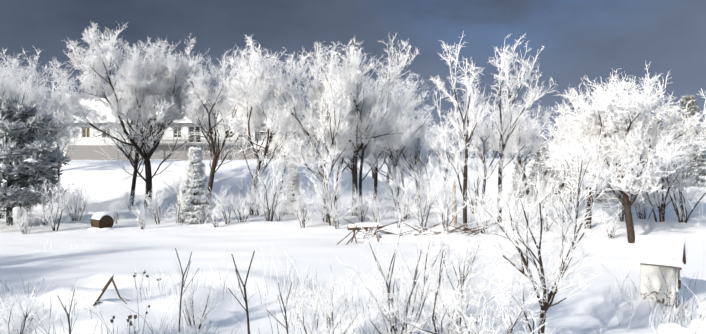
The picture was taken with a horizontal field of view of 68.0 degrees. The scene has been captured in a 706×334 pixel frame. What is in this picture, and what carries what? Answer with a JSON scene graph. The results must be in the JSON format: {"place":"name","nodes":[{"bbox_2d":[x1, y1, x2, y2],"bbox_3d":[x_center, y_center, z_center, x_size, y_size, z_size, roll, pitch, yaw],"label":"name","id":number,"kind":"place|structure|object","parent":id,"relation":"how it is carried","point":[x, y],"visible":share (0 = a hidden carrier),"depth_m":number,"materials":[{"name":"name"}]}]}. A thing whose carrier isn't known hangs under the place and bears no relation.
{"place":"outdoors","nodes":[
{"label":"outdoors","id":0,"kind":"place"},
{"bbox_2d":[0,158,705,333],"bbox_3d":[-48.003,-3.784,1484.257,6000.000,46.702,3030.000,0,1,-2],"label":"ground","id":1,"kind":"structure","parent":0,"point":[122,250],"depth_m":19.33,"materials":[{"name":"white snow"}]},
{"bbox_2d":[2,51,28,81],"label":"tree","id":2,"kind":"object","parent":1,"relation":"on","point":[17,69],"visible":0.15,"depth_m":47.24,"materials":[{"name":"white wood"}]},
{"bbox_2d":[10,206,37,233],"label":"bush","id":3,"kind":"object","parent":1,"relation":"on","point":[23,222],"visible":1,"depth_m":26.90,"materials":[{"name":"white plant"}]},
{"bbox_2d":[0,58,50,218],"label":"tree","id":4,"kind":"object","parent":1,"relation":"on","point":[27,94],"visible":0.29,"depth_m":32.24,"materials":[{"name":"white wood"}]},
{"bbox_2d":[13,207,39,225],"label":"bush","id":5,"kind":"object","parent":1,"relation":"on","point":[25,214],"visible":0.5,"depth_m":29.96,"materials":[{"name":"white wood"}]},
{"bbox_2d":[0,278,62,333],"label":"shrub","id":6,"kind":"object","parent":1,"relation":"on","point":[23,318],"visible":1,"depth_m":9.04,"materials":[{"name":"white plant"}]},
{"bbox_2d":[0,96,69,225],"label":"pine","id":7,"kind":"object","parent":1,"relation":"on","point":[31,161],"visible":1,"depth_m":29.20,"materials":[{"name":"plant"}]},
{"bbox_2d":[0,46,79,132],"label":"tree","id":8,"kind":"object","parent":1,"relation":"on","point":[31,71],"visible":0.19,"depth_m":46.41,"materials":[{"name":"white wood"}]},
{"bbox_2d":[23,189,63,224],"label":"bush","id":9,"kind":"object","parent":1,"relation":"on","point":[41,199],"visible":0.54,"depth_m":29.99,"materials":[{"name":"white wood"}]},
{"bbox_2d":[0,59,99,216],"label":"tree","id":10,"kind":"object","parent":1,"relation":"on","point":[59,114],"visible":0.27,"depth_m":33.77,"materials":[{"name":"white wood"}]},
{"bbox_2d":[30,176,79,230],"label":"bush","id":11,"kind":"object","parent":1,"relation":"on","point":[60,194],"visible":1,"depth_m":27.92,"materials":[{"name":"white plant"}]},
{"bbox_2d":[50,133,66,155],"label":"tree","id":12,"kind":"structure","parent":1,"relation":"on","point":[62,146],"depth_m":93.18,"materials":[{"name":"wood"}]},
{"bbox_2d":[40,82,85,207],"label":"tree","id":13,"kind":"object","parent":1,"relation":"on","point":[75,132],"visible":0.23,"depth_m":38.10,"materials":[{"name":"white wood"}]},
{"bbox_2d":[57,289,74,333],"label":"bare sapling","id":14,"kind":"object","parent":1,"relation":"on","point":[68,316],"visible":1,"depth_m":8.90,"materials":[{"name":"brown wood"}]},
{"bbox_2d":[53,179,91,220],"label":"bush","id":15,"kind":"object","parent":1,"relation":"on","point":[71,206],"visible":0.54,"depth_m":31.41,"materials":[{"name":"white plant"}]},
{"bbox_2d":[73,193,92,211],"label":"bush","id":16,"kind":"object","parent":1,"relation":"on","point":[80,208],"visible":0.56,"depth_m":37.08,"materials":[{"name":"white plant"}]},
{"bbox_2d":[88,212,115,229],"bbox_3d":[-13.743,3.016,28.723,1.539,1.095,1.360,1,1,36],"label":"hay bale","id":17,"kind":"object","parent":1,"relation":"on","point":[102,220],"visible":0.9,"depth_m":28.45,"materials":[{"name":"plant"}]},
{"bbox_2d":[89,275,128,305],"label":"broken sapling","id":18,"kind":"object","parent":1,"relation":"on","point":[98,295],"visible":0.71,"depth_m":13.46,"materials":[{"name":"brown wood"}]},
{"bbox_2d":[105,202,123,223],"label":"bush","id":19,"kind":"object","parent":1,"relation":"on","point":[117,216],"visible":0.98,"depth_m":30.89,"materials":[{"name":"white plant"}]},
{"bbox_2d":[46,21,209,205],"bbox_3d":[-15.937,-3.399,38.399,11.141,13.463,9.079,-1,1,-29],"label":"tree","id":20,"kind":"object","parent":1,"relation":"on","point":[163,97],"visible":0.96,"depth_m":37.46,"materials":[{"name":"white wood"}]},
{"bbox_2d":[110,304,149,333],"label":"dried flowers","id":21,"kind":"object","parent":1,"relation":"on","point":[128,318],"visible":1,"depth_m":10.32,"materials":[{"name":"grey plant"}]},
{"bbox_2d":[116,191,143,211],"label":"bush","id":22,"kind":"object","parent":1,"relation":"on","point":[130,201],"visible":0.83,"depth_m":36.86,"materials":[{"name":"white plant"}]},
{"bbox_2d":[130,200,148,228],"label":"bush","id":23,"kind":"object","parent":1,"relation":"on","point":[141,221],"visible":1,"depth_m":28.48,"materials":[{"name":"white plant"}]},
{"bbox_2d":[86,46,194,205],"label":"tree","id":24,"kind":"object","parent":1,"relation":"on","point":[136,152],"visible":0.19,"depth_m":40.40,"materials":[{"name":"white wood"}]},
{"bbox_2d":[133,270,161,289],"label":"dried flowers","id":25,"kind":"object","parent":1,"relation":"on","point":[144,272],"visible":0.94,"depth_m":15.00,"materials":[{"name":"grey plant"}]},
{"bbox_2d":[141,188,172,223],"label":"bush","id":26,"kind":"object","parent":1,"relation":"on","point":[159,208],"visible":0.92,"depth_m":30.91,"materials":[{"name":"white wood"}]},
{"bbox_2d":[161,178,184,206],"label":"bush","id":27,"kind":"object","parent":1,"relation":"on","point":[178,190],"visible":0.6,"depth_m":38.13,"materials":[{"name":"white plant"}]},
{"bbox_2d":[67,97,300,159],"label":"house","id":28,"kind":"structure","parent":1,"relation":"on","point":[87,148],"depth_m":78.84,"materials":[{"name":"white paint"}]},
{"bbox_2d":[176,181,194,223],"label":"spruce","id":29,"kind":"object","parent":1,"relation":"on","point":[186,213],"visible":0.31,"depth_m":30.90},
{"bbox_2d":[163,170,208,222],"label":"bush","id":30,"kind":"object","parent":1,"relation":"on","point":[179,200],"visible":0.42,"depth_m":30.77,"materials":[{"name":"white plant"}]},
{"bbox_2d":[175,248,198,331],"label":"bare sapling","id":31,"kind":"object","parent":1,"relation":"on","point":[182,286],"visible":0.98,"depth_m":11.18,"materials":[{"name":"brown wood"}]},
{"bbox_2d":[177,147,211,224],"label":"spruce","id":32,"kind":"object","parent":1,"relation":"on","point":[194,164],"visible":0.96,"depth_m":30.80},
{"bbox_2d":[169,270,222,328],"bbox_3d":[-3.586,3.055,11.768,1.274,1.303,1.201,0,1,6],"label":"shrub","id":33,"kind":"object","parent":1,"relation":"on","point":[191,312],"visible":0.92,"depth_m":11.76,"materials":[{"name":"white plant"}]},
{"bbox_2d":[188,192,220,220],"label":"bush","id":34,"kind":"object","parent":1,"relation":"on","point":[206,214],"visible":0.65,"depth_m":30.99,"materials":[{"name":"white plant"}]},
{"bbox_2d":[200,201,222,226],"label":"bush","id":35,"kind":"object","parent":1,"relation":"on","point":[215,214],"visible":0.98,"depth_m":29.33,"materials":[{"name":"white plant"}]},
{"bbox_2d":[168,43,275,209],"bbox_3d":[-10.223,-2.945,39.555,6.953,12.916,10.094,-1,1,-40],"label":"tree","id":36,"kind":"object","parent":1,"relation":"on","point":[216,104],"visible":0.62,"depth_m":37.80,"materials":[{"name":"white wood"}]},
{"bbox_2d":[201,180,243,223],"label":"bush","id":37,"kind":"object","parent":1,"relation":"on","point":[222,200],"visible":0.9,"depth_m":30.42,"materials":[{"name":"white plant"}]},
{"bbox_2d":[228,251,254,333],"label":"bare sapling","id":38,"kind":"object","parent":1,"relation":"on","point":[246,305],"visible":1,"depth_m":10.09,"materials":[{"name":"brown wood"}]},
{"bbox_2d":[226,190,258,221],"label":"bush","id":39,"kind":"object","parent":1,"relation":"on","point":[240,211],"visible":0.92,"depth_m":30.89,"materials":[{"name":"white plant"}]},
{"bbox_2d":[236,172,272,215],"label":"bush","id":40,"kind":"object","parent":1,"relation":"on","point":[253,208],"visible":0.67,"depth_m":34.12,"materials":[{"name":"white plant"}]},
{"bbox_2d":[207,34,320,214],"bbox_3d":[-5.087,-2.284,33.660,7.728,11.649,8.527,-1,1,-42],"label":"tree","id":41,"kind":"object","parent":1,"relation":"on","point":[270,120],"visible":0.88,"depth_m":33.15,"materials":[{"name":"white wood"}]},
{"bbox_2d":[243,150,298,221],"bbox_3d":[-4.851,1.183,31.299,3.249,4.600,3.962,0,1,1],"label":"bush","id":42,"kind":"object","parent":1,"relation":"on","point":[275,190],"visible":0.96,"depth_m":31.23,"materials":[{"name":"white plant"}]},
{"bbox_2d":[269,201,285,220],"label":"bush","id":43,"kind":"object","parent":1,"relation":"on","point":[278,217],"visible":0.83,"depth_m":31.44,"materials":[{"name":"white plant"}]},
{"bbox_2d":[266,282,291,333],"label":"bare sapling","id":44,"kind":"object","parent":1,"relation":"on","point":[285,318],"visible":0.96,"depth_m":9.79,"materials":[{"name":"brown wood"}]},
{"bbox_2d":[266,122,315,193],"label":"tree","id":45,"kind":"object","parent":1,"relation":"on","point":[285,166],"visible":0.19,"depth_m":44.45,"materials":[{"name":"white plant"}]},
{"bbox_2d":[282,164,305,214],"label":"spruce","id":46,"kind":"object","parent":1,"relation":"on","point":[295,182],"visible":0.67,"depth_m":35.38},
{"bbox_2d":[281,183,324,227],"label":"bush","id":47,"kind":"object","parent":1,"relation":"on","point":[298,205],"visible":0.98,"depth_m":28.42,"materials":[{"name":"white plant"}]},
{"bbox_2d":[277,54,346,161],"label":"tree","id":48,"kind":"object","parent":1,"relation":"on","point":[307,93],"visible":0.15,"depth_m":55.97,"materials":[{"name":"white wood"}]},
{"bbox_2d":[255,39,383,216],"bbox_3d":[-1.789,-2.353,33.387,9.088,11.705,8.243,1,1,41],"label":"tree","id":49,"kind":"object","parent":1,"relation":"on","point":[318,135],"visible":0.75,"depth_m":32.20,"materials":[{"name":"white wood"}]},
{"bbox_2d":[282,265,372,333],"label":"shrub","id":50,"kind":"object","parent":1,"relation":"on","point":[329,314],"visible":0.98,"depth_m":10.00,"materials":[{"name":"white plant"}]},
{"bbox_2d":[315,182,347,222],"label":"bush","id":51,"kind":"object","parent":1,"relation":"on","point":[329,203],"visible":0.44,"depth_m":30.52,"materials":[{"name":"white wood"}]},
{"bbox_2d":[302,157,364,225],"bbox_3d":[-1.326,1.400,29.248,2.920,4.134,3.560,-1,1,-29],"label":"bush","id":52,"kind":"object","parent":1,"relation":"on","point":[334,184],"visible":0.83,"depth_m":29.07,"materials":[{"name":"white plant"}]},
{"bbox_2d":[320,200,346,228],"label":"bush","id":53,"kind":"object","parent":1,"relation":"on","point":[334,219],"visible":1,"depth_m":27.55,"materials":[{"name":"white plant"}]},
{"bbox_2d":[281,33,418,215],"bbox_3d":[0.533,-2.606,33.648,7.525,12.126,7.682,1,1,33],"label":"tree","id":54,"kind":"object","parent":1,"relation":"on","point":[358,99],"visible":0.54,"depth_m":32.86,"materials":[{"name":"white wood"}]},
{"bbox_2d":[0,242,705,333],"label":"weeds","id":55,"kind":"object","parent":1,"relation":"on","point":[665,317],"visible":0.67,"depth_m":12.07,"materials":[{"name":"white plant"}]},
{"bbox_2d":[297,41,409,217],"bbox_3d":[0.108,-2.190,34.253,7.816,11.329,6.504,-1,1,-38],"label":"tree","id":56,"kind":"object","parent":1,"relation":"on","point":[367,139],"visible":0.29,"depth_m":33.14,"materials":[{"name":"white wood"}]},
{"bbox_2d":[4,177,705,226],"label":"hedge weeds","id":57,"kind":"object","parent":1,"relation":"on","point":[315,206],"visible":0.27,"depth_m":33.99,"materials":[{"name":"white plant"}]},
{"bbox_2d":[336,222,381,244],"bbox_3d":[0.276,2.970,23.295,2.261,0.960,0.835,0,1,-22],"label":"picnic table","id":58,"kind":"object","parent":1,"relation":"on","point":[354,227],"visible":0.75,"depth_m":23.28,"materials":[{"name":"brown wood"}]},
{"bbox_2d":[351,186,367,216],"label":"bush","id":59,"kind":"object","parent":1,"relation":"on","point":[356,207],"visible":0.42,"depth_m":33.39,"materials":[{"name":"white plant"}]},
{"bbox_2d":[348,184,387,221],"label":"bush","id":60,"kind":"object","parent":1,"relation":"on","point":[362,208],"visible":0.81,"depth_m":31.01,"materials":[{"name":"white wood"}]},
{"bbox_2d":[323,40,430,213],"bbox_3d":[1.073,-1.894,33.540,4.875,10.716,9.346,1,1,40],"label":"tree","id":61,"kind":"object","parent":1,"relation":"on","point":[362,154],"visible":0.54,"depth_m":33.54,"materials":[{"name":"white wood"}]},
{"bbox_2d":[364,190,389,222],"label":"bush","id":62,"kind":"object","parent":1,"relation":"on","point":[378,217],"visible":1,"depth_m":29.26,"materials":[{"name":"white plant"}]},
{"bbox_2d":[355,76,423,200],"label":"tree","id":63,"kind":"object","parent":1,"relation":"on","point":[376,174],"visible":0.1,"depth_m":44.13,"materials":[{"name":"white wood"}]},
{"bbox_2d":[342,92,437,199],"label":"tree","id":64,"kind":"object","parent":1,"relation":"on","point":[407,138],"visible":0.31,"depth_m":43.78,"materials":[{"name":"white wood"}]},
{"bbox_2d":[369,149,424,210],"bbox_3d":[3.021,0.966,36.048,3.962,4.600,3.249,0,1,0],"label":"bush","id":65,"kind":"object","parent":1,"relation":"on","point":[399,178],"visible":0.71,"depth_m":35.84,"materials":[{"name":"white plant"}]},
{"bbox_2d":[338,211,461,333],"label":"shrub","id":66,"kind":"object","parent":1,"relation":"on","point":[392,299],"visible":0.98,"depth_m":10.25,"materials":[{"name":"white plant"}]},
{"bbox_2d":[386,204,414,227],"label":"bush","id":67,"kind":"object","parent":1,"relation":"on","point":[402,215],"visible":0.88,"depth_m":27.92,"materials":[{"name":"white plant"}]},
{"bbox_2d":[372,78,433,182],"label":"tree","id":68,"kind":"object","parent":1,"relation":"on","point":[423,107],"visible":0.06,"depth_m":59.31,"materials":[{"name":"white wood"}]},
{"bbox_2d":[379,171,436,218],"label":"bush","id":69,"kind":"object","parent":1,"relation":"on","point":[405,190],"visible":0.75,"depth_m":31.54,"materials":[{"name":"white plant"}]},
{"bbox_2d":[381,108,435,188],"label":"tree","id":70,"kind":"object","parent":1,"relation":"on","point":[415,152],"visible":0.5,"depth_m":44.75,"materials":[{"name":"white wood"}]},
{"bbox_2d":[397,142,438,191],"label":"tree","id":71,"kind":"object","parent":1,"relation":"on","point":[425,160],"visible":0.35,"depth_m":64.76,"materials":[{"name":"white wood"}]},
{"bbox_2d":[343,218,505,241],"bbox_3d":[3.507,2.825,24.327,8.162,1.212,1.800,0,1,-6],"label":"brush pile","id":72,"kind":"object","parent":1,"relation":"on","point":[388,236],"visible":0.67,"depth_m":23.89,"materials":[{"name":"white snow"}]},
{"bbox_2d":[407,164,441,205],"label":"bush","id":73,"kind":"object","parent":1,"relation":"on","point":[421,177],"visible":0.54,"depth_m":39.48,"materials":[{"name":"white plant"}]},
{"bbox_2d":[399,166,450,227],"bbox_3d":[3.893,1.605,28.029,2.599,3.680,3.169,0,1,-7],"label":"bush","id":74,"kind":"object","parent":1,"relation":"on","point":[425,201],"visible":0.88,"depth_m":27.99,"materials":[{"name":"white plant"}]},
{"bbox_2d":[413,132,444,193],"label":"tree","id":75,"kind":"object","parent":1,"relation":"on","point":[422,157],"visible":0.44,"depth_m":53.69,"materials":[{"name":"white wood"}]},
{"bbox_2d":[422,125,451,171],"bbox_3d":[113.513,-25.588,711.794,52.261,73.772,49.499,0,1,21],"label":"tree","id":76,"kind":"object","parent":1,"relation":"on","point":[430,143],"visible":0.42,"depth_m":712.02,"materials":[{"name":"white wood"}]},
{"bbox_2d":[427,116,463,191],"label":"tree","id":77,"kind":"object","parent":1,"relation":"on","point":[449,154],"visible":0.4,"depth_m":41.11,"materials":[{"name":"white plant"}]},
{"bbox_2d":[427,173,474,231],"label":"bush","id":78,"kind":"object","parent":1,"relation":"on","point":[448,199],"visible":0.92,"depth_m":26.21,"materials":[{"name":"white plant"}]},
{"bbox_2d":[388,217,514,333],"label":"shrub","id":79,"kind":"object","parent":1,"relation":"on","point":[460,288],"visible":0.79,"depth_m":9.73,"materials":[{"name":"white plant"}]},
{"bbox_2d":[435,175,467,206],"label":"bush","id":80,"kind":"object","parent":1,"relation":"on","point":[447,194],"visible":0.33,"depth_m":36.96,"materials":[{"name":"white plant"}]},
{"bbox_2d":[450,181,461,226],"bbox_3d":[5.473,1.968,27.840,0.737,2.678,0.286,-1,1,-31],"label":"dead snag","id":81,"kind":"object","parent":1,"relation":"on","point":[454,208],"visible":0.46,"depth_m":27.70,"materials":[{"name":"white wood"}]},
{"bbox_2d":[425,31,499,229],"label":"tree","id":82,"kind":"object","parent":1,"relation":"on","point":[470,114],"visible":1,"depth_m":25.30,"materials":[{"name":"white wood"}]},
{"bbox_2d":[444,148,506,213],"bbox_3d":[7.632,0.903,33.555,3.249,4.600,3.962,-1,1,-27],"label":"bush","id":83,"kind":"object","parent":1,"relation":"on","point":[478,181],"visible":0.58,"depth_m":33.40,"materials":[{"name":"white plant"}]},
{"bbox_2d":[473,198,499,233],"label":"bush","id":84,"kind":"object","parent":1,"relation":"on","point":[482,215],"visible":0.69,"depth_m":25.07,"materials":[{"name":"white wood"}]},
{"bbox_2d":[452,102,525,204],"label":"tree","id":85,"kind":"object","parent":1,"relation":"on","point":[483,146],"visible":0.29,"depth_m":38.48,"materials":[{"name":"white plant"}]},
{"bbox_2d":[434,270,560,333],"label":"shrub","id":86,"kind":"object","parent":1,"relation":"on","point":[505,329],"visible":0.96,"depth_m":8.69,"materials":[{"name":"white plant"}]},
{"bbox_2d":[479,153,549,227],"bbox_3d":[7.973,1.279,25.851,3.565,4.140,2.924,0,1,10],"label":"bush","id":87,"kind":"object","parent":1,"relation":"on","point":[510,186],"visible":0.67,"depth_m":25.59,"materials":[{"name":"white plant"}]},
{"bbox_2d":[509,158,526,197],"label":"spruce","id":88,"kind":"object","parent":1,"relation":"on","point":[517,181],"visible":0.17,"depth_m":61.60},
{"bbox_2d":[488,100,549,203],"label":"tree","id":89,"kind":"object","parent":1,"relation":"on","point":[527,150],"visible":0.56,"depth_m":35.84,"materials":[{"name":"white wood"}]},
{"bbox_2d":[483,34,559,222],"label":"tree","id":90,"kind":"object","parent":1,"relation":"on","point":[504,59],"visible":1,"depth_m":27.93,"materials":[{"name":"white wood"}]},
{"bbox_2d":[521,138,550,197],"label":"spruce","id":91,"kind":"object","parent":1,"relation":"on","point":[536,154],"visible":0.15,"depth_m":58.84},
{"bbox_2d":[529,154,551,200],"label":"spruce","id":92,"kind":"object","parent":1,"relation":"on","point":[544,172],"visible":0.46,"depth_m":37.63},
{"bbox_2d":[524,155,565,218],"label":"bush","id":93,"kind":"object","parent":1,"relation":"on","point":[541,188],"visible":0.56,"depth_m":29.17,"materials":[{"name":"white plant"}]},
{"bbox_2d":[521,180,572,230],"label":"bush","id":94,"kind":"object","parent":1,"relation":"on","point":[547,212],"visible":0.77,"depth_m":25.42,"materials":[{"name":"white plant"}]},
{"bbox_2d":[457,126,644,333],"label":"shrub","id":95,"kind":"object","parent":1,"relation":"on","point":[561,273],"visible":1,"depth_m":8.95,"materials":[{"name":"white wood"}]},
{"bbox_2d":[542,183,572,221],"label":"bush","id":96,"kind":"object","parent":1,"relation":"on","point":[562,196],"visible":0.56,"depth_m":28.09,"materials":[{"name":"white plant"}]},
{"bbox_2d":[542,120,578,204],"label":"tree","id":97,"kind":"object","parent":1,"relation":"on","point":[565,173],"visible":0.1,"depth_m":35.57,"materials":[{"name":"white plant"}]},
{"bbox_2d":[547,134,579,194],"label":"spruce","id":98,"kind":"object","parent":1,"relation":"on","point":[551,172],"visible":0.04,"depth_m":56.23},
{"bbox_2d":[550,151,579,203],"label":"spruce","id":99,"kind":"object","parent":1,"relation":"on","point":[558,187],"visible":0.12,"depth_m":36.21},
{"bbox_2d":[596,185,616,202],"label":"spruce","id":100,"kind":"object","parent":1,"relation":"on","point":[599,200],"visible":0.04,"depth_m":34.67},
{"bbox_2d":[534,74,680,228],"bbox_3d":[12.489,-0.562,26.343,6.862,7.886,6.239,1,1,32],"label":"tree","id":101,"kind":"object","parent":1,"relation":"on","point":[560,122],"visible":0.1,"depth_m":26.91,"materials":[{"name":"white wood"}]},
{"bbox_2d":[596,215,626,238],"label":"bush","id":102,"kind":"object","parent":1,"relation":"on","point":[611,235],"visible":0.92,"depth_m":23.15,"materials":[{"name":"white plant"}]},
{"bbox_2d":[531,62,705,242],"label":"tree","id":103,"kind":"object","parent":1,"relation":"on","point":[638,146],"visible":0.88,"depth_m":21.84,"materials":[{"name":"white plant"}]},
{"bbox_2d":[599,165,659,221],"bbox_3d":[14.200,0.975,27.086,2.924,4.140,3.565,0,1,24],"label":"bush","id":104,"kind":"object","parent":1,"relation":"on","point":[616,203],"visible":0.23,"depth_m":26.99,"materials":[{"name":"white plant"}]},
{"bbox_2d":[627,184,659,218],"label":"bush","id":105,"kind":"object","parent":1,"relation":"on","point":[640,213],"visible":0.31,"depth_m":27.75,"materials":[{"name":"white plant"}]},
{"bbox_2d":[633,235,685,308],"bbox_3d":[7.876,2.771,13.454,1.064,1.990,0.994,1,1,38],"label":"beehive","id":106,"kind":"object","parent":1,"relation":"on","point":[652,254],"visible":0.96,"depth_m":13.17,"materials":[{"name":"paint"}]},
{"bbox_2d":[644,117,675,188],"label":"spruce","id":107,"kind":"object","parent":1,"relation":"on","point":[659,120],"visible":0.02,"depth_m":46.35,"materials":[{"name":"white plant"}]},
{"bbox_2d":[626,121,705,221],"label":"bush","id":108,"kind":"object","parent":1,"relation":"on","point":[662,207],"visible":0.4,"depth_m":26.12,"materials":[{"name":"white plant"}]},
{"bbox_2d":[657,105,699,188],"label":"spruce","id":109,"kind":"object","parent":1,"relation":"on","point":[673,106],"visible":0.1,"depth_m":44.71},
{"bbox_2d":[652,145,705,222],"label":"bush","id":110,"kind":"object","parent":1,"relation":"on","point":[681,200],"visible":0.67,"depth_m":26.00,"materials":[{"name":"white wood"}]},
{"bbox_2d":[657,301,705,333],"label":"snow clumps","id":111,"kind":"object","parent":1,"relation":"on","point":[673,328],"visible":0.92,"depth_m":9.72,"materials":[{"name":"white snow"}]},
{"bbox_2d":[661,95,705,187],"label":"spruce","id":112,"kind":"object","parent":1,"relation":"on","point":[693,109],"visible":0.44,"depth_m":43.66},
{"bbox_2d":[0,0,705,158],"label":"sky","id":113,"kind":"structure","parent":0,"point":[579,38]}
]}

